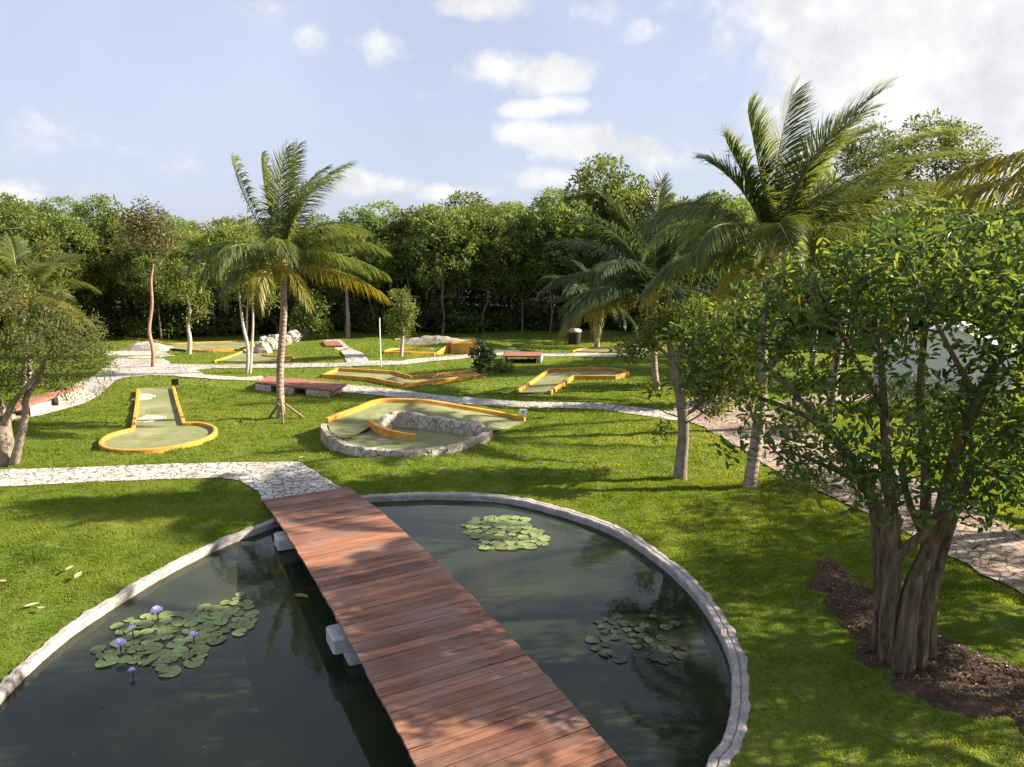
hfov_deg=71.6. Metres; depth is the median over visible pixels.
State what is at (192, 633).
water lily flower
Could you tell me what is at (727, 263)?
woodland tree
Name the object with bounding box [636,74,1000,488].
palm tree
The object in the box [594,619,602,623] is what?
lily pad
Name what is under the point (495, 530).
lily pad
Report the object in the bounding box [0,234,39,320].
woodland tree
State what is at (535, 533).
lily pad
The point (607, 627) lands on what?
lily pad
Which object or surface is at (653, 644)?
lily pad
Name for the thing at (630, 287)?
woodland tree
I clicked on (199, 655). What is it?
lily pad
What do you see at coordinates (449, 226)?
woodland tree
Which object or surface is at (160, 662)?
lily pad
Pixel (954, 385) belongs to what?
shrub
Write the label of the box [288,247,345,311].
woodland tree
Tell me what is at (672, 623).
lily pad
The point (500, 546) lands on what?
lily pad
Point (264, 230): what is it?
woodland tree
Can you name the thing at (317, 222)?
woodland tree
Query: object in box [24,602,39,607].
fallen leaf
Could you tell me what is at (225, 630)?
lily pad
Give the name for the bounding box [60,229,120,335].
woodland tree
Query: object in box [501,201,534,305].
woodland tree
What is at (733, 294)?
garden tree
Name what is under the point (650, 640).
lily pad
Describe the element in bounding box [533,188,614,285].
woodland tree
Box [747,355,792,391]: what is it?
shrub
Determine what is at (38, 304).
woodland tree
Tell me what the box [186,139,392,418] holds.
palm tree
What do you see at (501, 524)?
lily pad
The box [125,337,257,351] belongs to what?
golf hole
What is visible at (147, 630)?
lily pad
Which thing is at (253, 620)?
lily pad
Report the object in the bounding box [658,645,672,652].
lily pad
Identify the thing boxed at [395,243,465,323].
woodland tree
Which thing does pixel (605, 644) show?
lily pad
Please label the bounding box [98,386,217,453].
golf hole
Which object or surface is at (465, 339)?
golf hole
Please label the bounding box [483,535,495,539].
lily pad
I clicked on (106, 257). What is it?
woodland tree
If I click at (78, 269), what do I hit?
woodland tree
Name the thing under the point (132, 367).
path
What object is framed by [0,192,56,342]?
woodland tree
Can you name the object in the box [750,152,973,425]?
palm tree
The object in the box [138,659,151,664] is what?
lily pad
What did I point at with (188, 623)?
lily pad
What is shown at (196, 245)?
woodland tree
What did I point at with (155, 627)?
lily pad
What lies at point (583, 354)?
path
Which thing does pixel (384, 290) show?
woodland tree
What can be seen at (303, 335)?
rock
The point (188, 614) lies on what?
lily pad
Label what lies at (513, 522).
lily pad
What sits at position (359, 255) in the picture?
slender tree
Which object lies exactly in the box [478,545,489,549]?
lily pad
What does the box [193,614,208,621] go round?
lily pad
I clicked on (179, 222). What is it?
woodland tree
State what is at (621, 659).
lily pad
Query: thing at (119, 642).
water lily flower
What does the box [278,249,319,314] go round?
woodland tree
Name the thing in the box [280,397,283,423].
support stake
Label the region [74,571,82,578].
fallen leaf
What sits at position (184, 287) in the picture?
slender tree
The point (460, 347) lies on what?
golf hole
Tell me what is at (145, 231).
slender tree
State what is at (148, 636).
lily pad
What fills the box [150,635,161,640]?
lily pad
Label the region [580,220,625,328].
woodland tree
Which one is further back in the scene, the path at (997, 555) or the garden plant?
the garden plant
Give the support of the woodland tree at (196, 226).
on the forest floor
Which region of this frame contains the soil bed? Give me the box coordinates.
[806,557,1023,735]
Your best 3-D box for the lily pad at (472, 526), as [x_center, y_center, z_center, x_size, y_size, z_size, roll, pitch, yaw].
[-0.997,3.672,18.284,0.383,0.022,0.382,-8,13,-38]
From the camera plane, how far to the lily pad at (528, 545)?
17.07 m
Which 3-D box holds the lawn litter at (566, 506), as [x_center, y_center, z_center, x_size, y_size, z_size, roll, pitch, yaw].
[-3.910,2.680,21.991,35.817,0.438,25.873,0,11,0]
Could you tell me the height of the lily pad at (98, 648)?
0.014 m
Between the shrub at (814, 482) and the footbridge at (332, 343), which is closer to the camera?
the shrub at (814, 482)
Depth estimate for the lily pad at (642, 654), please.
12.57 m
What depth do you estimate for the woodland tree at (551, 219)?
55.99 m
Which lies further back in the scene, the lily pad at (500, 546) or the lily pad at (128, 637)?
the lily pad at (500, 546)
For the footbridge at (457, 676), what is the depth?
11.27 m
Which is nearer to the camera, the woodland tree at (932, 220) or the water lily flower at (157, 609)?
the water lily flower at (157, 609)
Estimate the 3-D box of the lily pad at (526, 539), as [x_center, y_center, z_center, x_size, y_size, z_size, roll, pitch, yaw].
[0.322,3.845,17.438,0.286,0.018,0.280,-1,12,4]
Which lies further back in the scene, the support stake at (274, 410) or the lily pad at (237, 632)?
the support stake at (274, 410)
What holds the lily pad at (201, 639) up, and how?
on the water
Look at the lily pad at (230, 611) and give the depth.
14.07 m
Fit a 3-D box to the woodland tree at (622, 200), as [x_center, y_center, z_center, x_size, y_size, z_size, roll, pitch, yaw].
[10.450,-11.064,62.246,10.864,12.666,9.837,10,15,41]
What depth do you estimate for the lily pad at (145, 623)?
13.59 m
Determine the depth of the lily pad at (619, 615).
13.90 m
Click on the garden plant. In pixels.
(487, 356)
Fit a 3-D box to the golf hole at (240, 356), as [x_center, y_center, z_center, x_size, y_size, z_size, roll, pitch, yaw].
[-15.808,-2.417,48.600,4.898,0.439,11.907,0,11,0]
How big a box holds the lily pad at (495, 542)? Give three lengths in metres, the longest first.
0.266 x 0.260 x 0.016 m
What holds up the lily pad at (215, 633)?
on the water
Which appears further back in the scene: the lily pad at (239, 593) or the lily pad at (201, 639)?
the lily pad at (239, 593)
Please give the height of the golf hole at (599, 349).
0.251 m
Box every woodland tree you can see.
[0,192,43,239]
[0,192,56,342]
[0,217,84,335]
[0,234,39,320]
[21,195,81,232]
[23,256,66,336]
[27,211,121,337]
[58,193,139,330]
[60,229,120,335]
[89,223,173,316]
[102,219,143,305]
[116,230,196,339]
[152,212,192,236]
[155,244,200,310]
[158,227,201,314]
[169,228,246,334]
[178,228,207,249]
[183,219,218,237]
[195,242,251,319]
[201,211,259,239]
[201,219,287,324]
[208,222,256,241]
[249,219,299,283]
[250,230,307,333]
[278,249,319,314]
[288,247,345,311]
[292,213,334,313]
[297,218,383,331]
[323,200,419,331]
[348,242,395,320]
[371,204,441,332]
[376,234,439,300]
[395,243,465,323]
[400,202,481,334]
[416,205,442,215]
[424,206,504,329]
[438,190,506,307]
[439,203,518,332]
[451,213,498,308]
[477,233,545,315]
[485,214,562,330]
[490,201,540,316]
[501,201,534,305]
[509,225,568,323]
[511,196,591,331]
[527,186,570,304]
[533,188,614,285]
[536,217,617,305]
[546,152,651,316]
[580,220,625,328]
[592,185,652,324]
[604,192,688,328]
[610,229,647,306]
[613,190,679,325]
[649,196,712,328]
[674,206,727,289]
[686,188,754,277]
[694,191,731,289]
[701,213,757,289]
[713,220,798,294]
[894,209,952,244]
[935,189,995,228]
[953,212,1008,256]
[982,193,1023,216]
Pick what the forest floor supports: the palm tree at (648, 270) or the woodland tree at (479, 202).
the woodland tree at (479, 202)
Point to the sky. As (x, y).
(431, 100)
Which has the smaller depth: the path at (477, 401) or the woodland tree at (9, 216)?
the path at (477, 401)
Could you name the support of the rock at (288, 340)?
on the ground at (806, 686)
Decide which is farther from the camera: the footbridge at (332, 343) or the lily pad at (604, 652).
the footbridge at (332, 343)
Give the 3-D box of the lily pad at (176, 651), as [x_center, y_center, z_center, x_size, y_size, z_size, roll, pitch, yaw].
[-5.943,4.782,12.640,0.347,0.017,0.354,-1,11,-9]
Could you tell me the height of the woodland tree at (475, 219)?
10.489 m
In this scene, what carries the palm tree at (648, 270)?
on the ground at (806, 686)
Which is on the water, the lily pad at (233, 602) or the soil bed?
the lily pad at (233, 602)
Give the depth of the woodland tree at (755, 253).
53.44 m
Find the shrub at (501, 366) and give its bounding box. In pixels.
[490,356,515,372]
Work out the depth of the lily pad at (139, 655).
12.54 m
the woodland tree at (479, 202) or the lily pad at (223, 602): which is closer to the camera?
the lily pad at (223, 602)
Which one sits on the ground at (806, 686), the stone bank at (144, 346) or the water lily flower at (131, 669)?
the stone bank at (144, 346)
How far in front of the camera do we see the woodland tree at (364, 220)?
55.57 m
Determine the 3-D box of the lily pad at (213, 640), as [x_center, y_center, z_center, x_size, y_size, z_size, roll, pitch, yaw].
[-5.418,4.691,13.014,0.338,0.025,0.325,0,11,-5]
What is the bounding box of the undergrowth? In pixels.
[0,268,1004,338]
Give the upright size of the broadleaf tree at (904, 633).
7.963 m
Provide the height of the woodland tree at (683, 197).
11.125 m
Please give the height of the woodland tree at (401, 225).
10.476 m
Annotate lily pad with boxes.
[89,645,105,652]
[95,654,118,666]
[96,650,113,658]
[110,622,123,628]
[110,635,132,646]
[113,650,124,654]
[115,628,129,634]
[118,655,131,662]
[124,617,133,621]
[125,639,139,646]
[126,631,139,637]
[127,645,142,652]
[128,657,140,663]
[130,620,140,624]
[133,652,144,657]
[135,619,153,627]
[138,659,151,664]
[140,613,150,617]
[140,628,153,634]
[141,639,153,644]
[141,642,163,653]
[142,634,153,639]
[146,614,159,620]
[148,649,171,660]
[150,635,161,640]
[152,623,164,629]
[152,660,163,665]
[155,664,167,670]
[156,625,178,635]
[157,617,172,623]
[158,665,180,676]
[159,611,174,617]
[161,634,172,639]
[164,656,177,662]
[166,638,184,647]
[169,646,188,656]
[171,619,186,625]
[173,611,182,615]
[180,609,199,618]
[182,627,197,633]
[182,652,194,658]
[183,657,203,667]
[184,621,197,626]
[184,636,192,641]
[189,642,199,647]
[190,644,210,653]
[191,632,210,643]
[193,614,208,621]
[196,603,211,610]
[197,624,205,628]
[197,629,206,634]
[197,653,207,657]
[198,611,208,615]
[203,619,213,624]
[204,624,219,631]
[207,611,224,619]
[207,635,226,644]
[209,605,221,611]
[211,631,222,635]
[213,617,227,624]
[219,600,229,604]
[220,627,230,632]
[222,607,239,614]
[228,620,244,628]
[229,600,238,604]
[232,628,246,635]
[233,611,243,615]
[235,591,244,595]
[239,599,252,605]
[240,623,253,629]
[243,605,253,609]
[244,610,258,617]
[245,618,257,623]
[466,523,479,528]
[467,519,479,523]
[470,533,482,537]
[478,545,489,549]
[480,524,490,527]
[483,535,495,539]
[488,517,501,521]
[489,528,500,532]
[489,541,499,544]
[493,522,506,527]
[493,533,508,539]
[495,544,507,549]
[499,515,512,520]
[503,537,518,542]
[505,520,519,525]
[506,526,520,532]
[506,545,517,549]
[517,535,528,538]
[520,517,530,520]
[520,523,531,528]
[520,538,530,541]
[521,530,531,533]
[523,543,537,548]
[530,532,542,536]
[536,541,548,545]
[537,535,549,540]
[585,636,598,642]
[590,645,599,650]
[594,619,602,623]
[599,649,611,656]
[600,636,610,641]
[601,642,610,646]
[604,625,613,629]
[608,617,620,624]
[610,634,620,639]
[612,613,622,618]
[613,654,626,662]
[618,620,630,625]
[622,627,630,631]
[627,639,635,642]
[633,644,640,648]
[634,626,644,631]
[637,632,648,637]
[638,622,649,627]
[638,651,649,658]
[644,638,653,642]
[649,654,659,660]
[650,642,659,647]
[654,651,667,657]
[656,634,666,640]
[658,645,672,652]
[658,657,670,663]
[660,624,672,629]
[669,620,679,625]
[672,651,687,658]
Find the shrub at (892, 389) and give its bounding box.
[853,370,950,413]
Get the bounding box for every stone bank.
[119,341,173,351]
[399,335,464,344]
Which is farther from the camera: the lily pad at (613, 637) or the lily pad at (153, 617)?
the lily pad at (153, 617)
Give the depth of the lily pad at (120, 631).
13.30 m
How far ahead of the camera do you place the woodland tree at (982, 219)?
49.77 m
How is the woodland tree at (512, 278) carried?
on the ground at (806, 686)
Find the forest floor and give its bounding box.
[0,284,941,336]
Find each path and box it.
[0,461,340,500]
[14,359,351,418]
[325,340,503,365]
[342,384,677,419]
[543,353,649,357]
[671,396,1023,593]
[779,390,899,413]
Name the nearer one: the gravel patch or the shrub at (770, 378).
the shrub at (770, 378)
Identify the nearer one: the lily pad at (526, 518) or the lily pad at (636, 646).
the lily pad at (636, 646)
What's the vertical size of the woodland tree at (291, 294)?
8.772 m
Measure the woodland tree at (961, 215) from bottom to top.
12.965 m
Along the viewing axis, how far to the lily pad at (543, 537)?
17.59 m
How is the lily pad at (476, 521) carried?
on the water
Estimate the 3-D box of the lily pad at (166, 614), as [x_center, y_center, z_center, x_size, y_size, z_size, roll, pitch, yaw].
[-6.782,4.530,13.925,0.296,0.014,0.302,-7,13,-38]
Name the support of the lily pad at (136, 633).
on the water
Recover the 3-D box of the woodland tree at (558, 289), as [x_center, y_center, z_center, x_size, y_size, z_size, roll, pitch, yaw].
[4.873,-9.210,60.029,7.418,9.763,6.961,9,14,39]
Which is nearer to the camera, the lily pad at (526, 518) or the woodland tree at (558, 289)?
the lily pad at (526, 518)
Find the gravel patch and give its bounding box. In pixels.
[105,351,174,357]
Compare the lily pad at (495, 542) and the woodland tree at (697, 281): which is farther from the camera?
the woodland tree at (697, 281)
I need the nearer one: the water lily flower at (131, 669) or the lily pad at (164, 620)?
the water lily flower at (131, 669)
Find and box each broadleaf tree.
[0,268,122,466]
[607,292,788,479]
[655,191,1023,673]
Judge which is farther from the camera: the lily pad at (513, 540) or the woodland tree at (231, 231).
the woodland tree at (231, 231)
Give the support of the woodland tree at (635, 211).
on the ground at (806, 686)
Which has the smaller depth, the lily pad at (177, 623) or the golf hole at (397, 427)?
the lily pad at (177, 623)
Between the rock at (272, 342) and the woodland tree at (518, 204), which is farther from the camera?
the woodland tree at (518, 204)
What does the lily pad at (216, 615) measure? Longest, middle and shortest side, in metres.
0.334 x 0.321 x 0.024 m
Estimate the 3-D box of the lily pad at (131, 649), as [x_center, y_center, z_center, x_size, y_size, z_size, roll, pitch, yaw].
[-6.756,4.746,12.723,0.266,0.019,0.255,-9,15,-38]
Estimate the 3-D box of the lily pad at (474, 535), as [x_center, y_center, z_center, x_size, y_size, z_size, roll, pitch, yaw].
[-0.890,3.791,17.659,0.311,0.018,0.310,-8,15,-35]
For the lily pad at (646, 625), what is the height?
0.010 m
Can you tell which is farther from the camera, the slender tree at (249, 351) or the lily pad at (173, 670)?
the slender tree at (249, 351)
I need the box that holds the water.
[0,500,731,766]
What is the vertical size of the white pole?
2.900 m
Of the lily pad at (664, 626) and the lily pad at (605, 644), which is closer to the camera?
the lily pad at (605, 644)
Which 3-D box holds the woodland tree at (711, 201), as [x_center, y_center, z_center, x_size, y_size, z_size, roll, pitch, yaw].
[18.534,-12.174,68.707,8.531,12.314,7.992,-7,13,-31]
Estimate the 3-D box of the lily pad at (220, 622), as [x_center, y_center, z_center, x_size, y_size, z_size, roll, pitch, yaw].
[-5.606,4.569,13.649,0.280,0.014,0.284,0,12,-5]
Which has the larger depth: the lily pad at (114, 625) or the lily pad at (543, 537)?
the lily pad at (543, 537)
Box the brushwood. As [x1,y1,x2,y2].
[0,276,1002,339]
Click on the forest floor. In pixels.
(518, 326)
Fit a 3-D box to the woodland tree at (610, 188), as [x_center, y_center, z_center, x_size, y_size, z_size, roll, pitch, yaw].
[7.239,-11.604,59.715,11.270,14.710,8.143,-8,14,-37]
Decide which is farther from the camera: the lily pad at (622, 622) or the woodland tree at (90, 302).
the woodland tree at (90, 302)
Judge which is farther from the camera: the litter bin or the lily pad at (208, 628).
the litter bin
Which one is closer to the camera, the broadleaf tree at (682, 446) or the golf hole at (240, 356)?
the broadleaf tree at (682, 446)
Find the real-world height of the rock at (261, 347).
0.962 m
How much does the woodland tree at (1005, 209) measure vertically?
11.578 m
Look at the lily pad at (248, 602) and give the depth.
14.37 m
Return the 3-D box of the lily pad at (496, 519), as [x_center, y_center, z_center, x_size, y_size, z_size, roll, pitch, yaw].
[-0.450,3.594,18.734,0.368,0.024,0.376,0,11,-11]
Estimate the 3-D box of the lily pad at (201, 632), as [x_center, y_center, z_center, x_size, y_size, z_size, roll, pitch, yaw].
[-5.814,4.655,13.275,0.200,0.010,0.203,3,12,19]
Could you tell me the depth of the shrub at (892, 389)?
30.21 m
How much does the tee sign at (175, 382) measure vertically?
0.612 m
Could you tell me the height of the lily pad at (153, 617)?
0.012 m
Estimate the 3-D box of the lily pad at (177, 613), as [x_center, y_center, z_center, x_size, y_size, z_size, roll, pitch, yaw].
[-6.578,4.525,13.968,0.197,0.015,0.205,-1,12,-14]
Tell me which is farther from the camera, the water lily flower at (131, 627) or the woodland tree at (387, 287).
the woodland tree at (387, 287)
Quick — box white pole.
[379,318,381,365]
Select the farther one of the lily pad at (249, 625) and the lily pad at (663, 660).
the lily pad at (249, 625)
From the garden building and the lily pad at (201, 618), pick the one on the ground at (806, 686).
the garden building
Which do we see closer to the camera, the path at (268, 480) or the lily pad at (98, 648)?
the lily pad at (98, 648)
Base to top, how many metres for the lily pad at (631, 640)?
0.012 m
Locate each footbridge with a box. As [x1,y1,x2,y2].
[4,384,87,421]
[255,376,347,397]
[262,487,626,766]
[322,341,342,346]
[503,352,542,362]
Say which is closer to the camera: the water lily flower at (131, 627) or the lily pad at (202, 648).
the lily pad at (202, 648)
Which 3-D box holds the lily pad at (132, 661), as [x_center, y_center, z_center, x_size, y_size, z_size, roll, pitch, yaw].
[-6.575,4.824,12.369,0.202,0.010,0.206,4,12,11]
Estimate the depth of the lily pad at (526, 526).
18.28 m
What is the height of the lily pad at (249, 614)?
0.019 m
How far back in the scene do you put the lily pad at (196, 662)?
12.32 m
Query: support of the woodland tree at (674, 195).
on the forest floor
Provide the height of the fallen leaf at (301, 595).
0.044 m
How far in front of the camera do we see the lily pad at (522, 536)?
17.67 m
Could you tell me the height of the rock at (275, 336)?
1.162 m
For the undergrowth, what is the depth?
58.55 m
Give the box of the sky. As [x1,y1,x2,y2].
[0,0,1023,233]
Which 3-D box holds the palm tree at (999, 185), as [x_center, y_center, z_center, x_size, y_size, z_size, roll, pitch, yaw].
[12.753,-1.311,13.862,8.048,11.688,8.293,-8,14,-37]
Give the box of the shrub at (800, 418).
[770,397,834,434]
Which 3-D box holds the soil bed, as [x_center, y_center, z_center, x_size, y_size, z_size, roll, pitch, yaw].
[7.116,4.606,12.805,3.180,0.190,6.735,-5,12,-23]
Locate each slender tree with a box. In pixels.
[110,195,184,366]
[155,252,215,353]
[214,253,279,372]
[317,233,377,337]
[381,285,420,356]
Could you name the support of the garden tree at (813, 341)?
on the ground at (806, 686)
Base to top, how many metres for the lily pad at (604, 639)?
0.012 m
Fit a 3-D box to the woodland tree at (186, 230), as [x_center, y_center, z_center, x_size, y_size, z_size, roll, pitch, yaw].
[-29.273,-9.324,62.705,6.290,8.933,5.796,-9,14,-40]
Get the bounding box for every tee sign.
[171,379,178,388]
[519,409,526,415]
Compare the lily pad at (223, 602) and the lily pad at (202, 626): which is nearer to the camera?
the lily pad at (202, 626)
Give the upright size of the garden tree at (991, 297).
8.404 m
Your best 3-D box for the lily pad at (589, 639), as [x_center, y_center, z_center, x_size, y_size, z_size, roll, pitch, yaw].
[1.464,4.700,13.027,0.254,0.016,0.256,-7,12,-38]
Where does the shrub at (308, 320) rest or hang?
on the ground at (806, 686)
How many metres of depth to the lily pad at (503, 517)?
18.90 m
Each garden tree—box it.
[672,308,717,384]
[676,267,756,320]
[699,296,781,398]
[751,248,805,354]
[776,236,865,370]
[837,258,871,361]
[891,229,965,327]
[940,243,1018,336]
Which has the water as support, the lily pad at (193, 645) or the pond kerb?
the lily pad at (193, 645)
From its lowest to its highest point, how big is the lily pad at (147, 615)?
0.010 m
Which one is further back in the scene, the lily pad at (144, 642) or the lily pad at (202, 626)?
the lily pad at (202, 626)
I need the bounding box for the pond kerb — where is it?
[0,492,750,766]
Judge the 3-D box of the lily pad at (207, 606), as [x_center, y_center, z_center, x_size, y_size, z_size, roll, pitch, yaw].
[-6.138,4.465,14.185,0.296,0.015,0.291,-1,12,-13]
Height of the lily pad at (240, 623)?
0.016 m
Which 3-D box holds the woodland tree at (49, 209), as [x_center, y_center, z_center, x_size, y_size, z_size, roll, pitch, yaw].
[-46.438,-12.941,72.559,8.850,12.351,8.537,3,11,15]
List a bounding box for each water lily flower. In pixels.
[113,638,126,655]
[128,624,136,637]
[128,667,135,676]
[150,605,162,626]
[188,631,197,641]
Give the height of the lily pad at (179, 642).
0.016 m
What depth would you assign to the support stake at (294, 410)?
29.08 m
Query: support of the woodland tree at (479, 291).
on the forest floor
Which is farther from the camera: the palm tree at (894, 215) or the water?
the palm tree at (894, 215)
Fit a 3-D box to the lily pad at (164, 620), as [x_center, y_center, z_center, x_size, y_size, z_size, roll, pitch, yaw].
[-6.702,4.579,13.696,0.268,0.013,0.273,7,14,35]
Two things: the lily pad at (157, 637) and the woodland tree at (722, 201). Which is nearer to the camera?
the lily pad at (157, 637)
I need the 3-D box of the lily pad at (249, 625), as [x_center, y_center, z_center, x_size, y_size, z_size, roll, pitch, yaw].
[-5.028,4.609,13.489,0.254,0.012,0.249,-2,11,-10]
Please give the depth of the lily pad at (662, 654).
12.55 m
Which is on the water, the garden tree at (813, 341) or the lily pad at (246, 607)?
the lily pad at (246, 607)
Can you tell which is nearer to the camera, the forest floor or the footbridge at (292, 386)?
the footbridge at (292, 386)
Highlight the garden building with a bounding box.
[872,321,1015,395]
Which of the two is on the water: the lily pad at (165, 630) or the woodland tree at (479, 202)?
the lily pad at (165, 630)
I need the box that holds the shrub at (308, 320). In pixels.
[287,289,334,340]
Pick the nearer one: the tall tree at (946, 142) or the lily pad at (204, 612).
the lily pad at (204, 612)
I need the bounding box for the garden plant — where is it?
[468,334,499,378]
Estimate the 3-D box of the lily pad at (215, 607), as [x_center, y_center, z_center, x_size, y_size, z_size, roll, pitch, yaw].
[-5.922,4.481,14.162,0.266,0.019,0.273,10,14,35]
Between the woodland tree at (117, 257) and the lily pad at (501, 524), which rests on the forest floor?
the woodland tree at (117, 257)
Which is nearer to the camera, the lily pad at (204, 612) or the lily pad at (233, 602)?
the lily pad at (204, 612)
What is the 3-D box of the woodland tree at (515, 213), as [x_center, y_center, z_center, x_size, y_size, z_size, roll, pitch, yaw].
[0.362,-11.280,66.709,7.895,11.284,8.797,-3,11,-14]
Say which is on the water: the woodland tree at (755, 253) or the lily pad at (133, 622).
the lily pad at (133, 622)
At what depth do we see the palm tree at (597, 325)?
48.29 m
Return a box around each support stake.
[268,403,279,417]
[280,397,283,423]
[284,403,303,417]
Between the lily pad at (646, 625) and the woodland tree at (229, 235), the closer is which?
the lily pad at (646, 625)
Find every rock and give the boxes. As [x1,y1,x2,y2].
[253,341,271,353]
[259,336,277,350]
[268,334,285,343]
[285,335,292,343]
[286,329,301,342]
[293,326,310,339]
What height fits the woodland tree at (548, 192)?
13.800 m
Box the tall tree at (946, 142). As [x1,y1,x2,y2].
[828,108,1002,333]
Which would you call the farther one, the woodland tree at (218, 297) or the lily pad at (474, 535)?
the woodland tree at (218, 297)
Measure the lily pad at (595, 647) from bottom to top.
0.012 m
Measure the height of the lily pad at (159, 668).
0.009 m
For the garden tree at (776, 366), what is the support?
on the ground at (806, 686)
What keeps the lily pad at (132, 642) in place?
on the water
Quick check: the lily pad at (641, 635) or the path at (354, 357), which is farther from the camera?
the path at (354, 357)
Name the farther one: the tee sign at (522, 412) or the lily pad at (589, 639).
the tee sign at (522, 412)
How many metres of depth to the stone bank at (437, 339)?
50.66 m
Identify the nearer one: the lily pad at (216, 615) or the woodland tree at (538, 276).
the lily pad at (216, 615)
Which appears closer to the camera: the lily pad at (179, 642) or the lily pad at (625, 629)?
the lily pad at (179, 642)
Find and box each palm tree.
[0,234,100,384]
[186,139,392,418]
[536,172,780,388]
[541,259,644,346]
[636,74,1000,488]
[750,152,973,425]
[905,149,1023,290]
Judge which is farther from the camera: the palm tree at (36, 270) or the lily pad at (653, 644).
the palm tree at (36, 270)
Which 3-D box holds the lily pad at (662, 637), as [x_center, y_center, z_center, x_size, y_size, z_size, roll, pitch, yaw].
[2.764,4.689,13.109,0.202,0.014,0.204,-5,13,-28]
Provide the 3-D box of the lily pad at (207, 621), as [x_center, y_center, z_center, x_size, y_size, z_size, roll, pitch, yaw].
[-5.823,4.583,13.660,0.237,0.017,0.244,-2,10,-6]
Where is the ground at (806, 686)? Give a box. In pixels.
[0,328,1023,766]
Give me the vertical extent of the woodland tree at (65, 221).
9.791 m
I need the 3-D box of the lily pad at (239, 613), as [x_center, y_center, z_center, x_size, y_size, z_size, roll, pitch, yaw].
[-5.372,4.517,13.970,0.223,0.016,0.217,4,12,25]
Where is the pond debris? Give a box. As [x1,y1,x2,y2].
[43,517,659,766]
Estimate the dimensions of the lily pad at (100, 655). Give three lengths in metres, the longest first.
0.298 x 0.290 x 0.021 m
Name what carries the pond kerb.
on the ground at (806, 686)
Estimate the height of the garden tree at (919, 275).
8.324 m
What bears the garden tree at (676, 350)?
on the ground at (806, 686)
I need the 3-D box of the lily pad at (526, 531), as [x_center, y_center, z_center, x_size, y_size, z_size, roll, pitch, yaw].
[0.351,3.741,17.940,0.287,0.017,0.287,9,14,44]
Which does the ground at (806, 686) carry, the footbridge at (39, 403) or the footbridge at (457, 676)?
the footbridge at (39, 403)
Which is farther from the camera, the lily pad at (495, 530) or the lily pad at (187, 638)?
the lily pad at (495, 530)
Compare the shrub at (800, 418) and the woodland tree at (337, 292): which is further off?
the woodland tree at (337, 292)
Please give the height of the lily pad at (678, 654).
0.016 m
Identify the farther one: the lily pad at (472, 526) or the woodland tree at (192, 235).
the woodland tree at (192, 235)
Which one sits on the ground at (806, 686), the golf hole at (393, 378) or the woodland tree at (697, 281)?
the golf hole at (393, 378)
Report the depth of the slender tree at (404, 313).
43.28 m
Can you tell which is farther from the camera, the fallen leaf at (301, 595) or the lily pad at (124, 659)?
the fallen leaf at (301, 595)
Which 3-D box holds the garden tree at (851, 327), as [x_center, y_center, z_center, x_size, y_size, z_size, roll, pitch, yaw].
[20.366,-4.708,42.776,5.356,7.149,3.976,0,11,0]
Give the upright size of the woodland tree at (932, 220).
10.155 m
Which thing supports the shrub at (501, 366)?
on the ground at (806, 686)
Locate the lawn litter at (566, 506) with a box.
[2,384,1012,757]
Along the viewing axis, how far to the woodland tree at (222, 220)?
77.00 m
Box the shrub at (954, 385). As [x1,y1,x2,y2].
[925,381,1009,419]
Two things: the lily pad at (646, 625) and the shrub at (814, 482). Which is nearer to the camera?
the lily pad at (646, 625)
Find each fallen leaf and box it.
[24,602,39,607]
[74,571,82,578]
[294,593,307,597]
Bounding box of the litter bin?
[568,328,581,344]
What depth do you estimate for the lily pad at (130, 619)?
13.74 m
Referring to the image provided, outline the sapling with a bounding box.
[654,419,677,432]
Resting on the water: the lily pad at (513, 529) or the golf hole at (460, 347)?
the lily pad at (513, 529)
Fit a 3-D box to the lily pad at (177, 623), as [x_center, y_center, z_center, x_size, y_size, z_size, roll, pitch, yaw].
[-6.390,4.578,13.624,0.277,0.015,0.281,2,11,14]
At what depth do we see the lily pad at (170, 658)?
12.41 m
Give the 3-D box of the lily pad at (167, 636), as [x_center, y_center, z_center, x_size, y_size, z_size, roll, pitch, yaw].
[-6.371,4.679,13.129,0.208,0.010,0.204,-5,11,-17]
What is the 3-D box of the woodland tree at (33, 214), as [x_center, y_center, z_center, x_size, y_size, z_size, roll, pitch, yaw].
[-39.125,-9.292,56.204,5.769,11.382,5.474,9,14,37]
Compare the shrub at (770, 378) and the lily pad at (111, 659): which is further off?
the shrub at (770, 378)
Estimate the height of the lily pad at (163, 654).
0.018 m
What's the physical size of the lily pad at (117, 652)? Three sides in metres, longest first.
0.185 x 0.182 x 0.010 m
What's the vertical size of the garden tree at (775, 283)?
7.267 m
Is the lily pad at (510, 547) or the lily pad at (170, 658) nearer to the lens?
the lily pad at (170, 658)
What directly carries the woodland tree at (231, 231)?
on the forest floor
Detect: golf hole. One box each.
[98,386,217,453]
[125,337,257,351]
[213,343,294,362]
[320,398,525,457]
[322,368,485,387]
[383,340,522,354]
[395,337,474,340]
[516,367,628,394]
[571,347,647,351]
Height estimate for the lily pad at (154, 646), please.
0.027 m
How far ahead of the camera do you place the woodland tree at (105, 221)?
54.64 m
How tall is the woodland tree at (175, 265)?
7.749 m

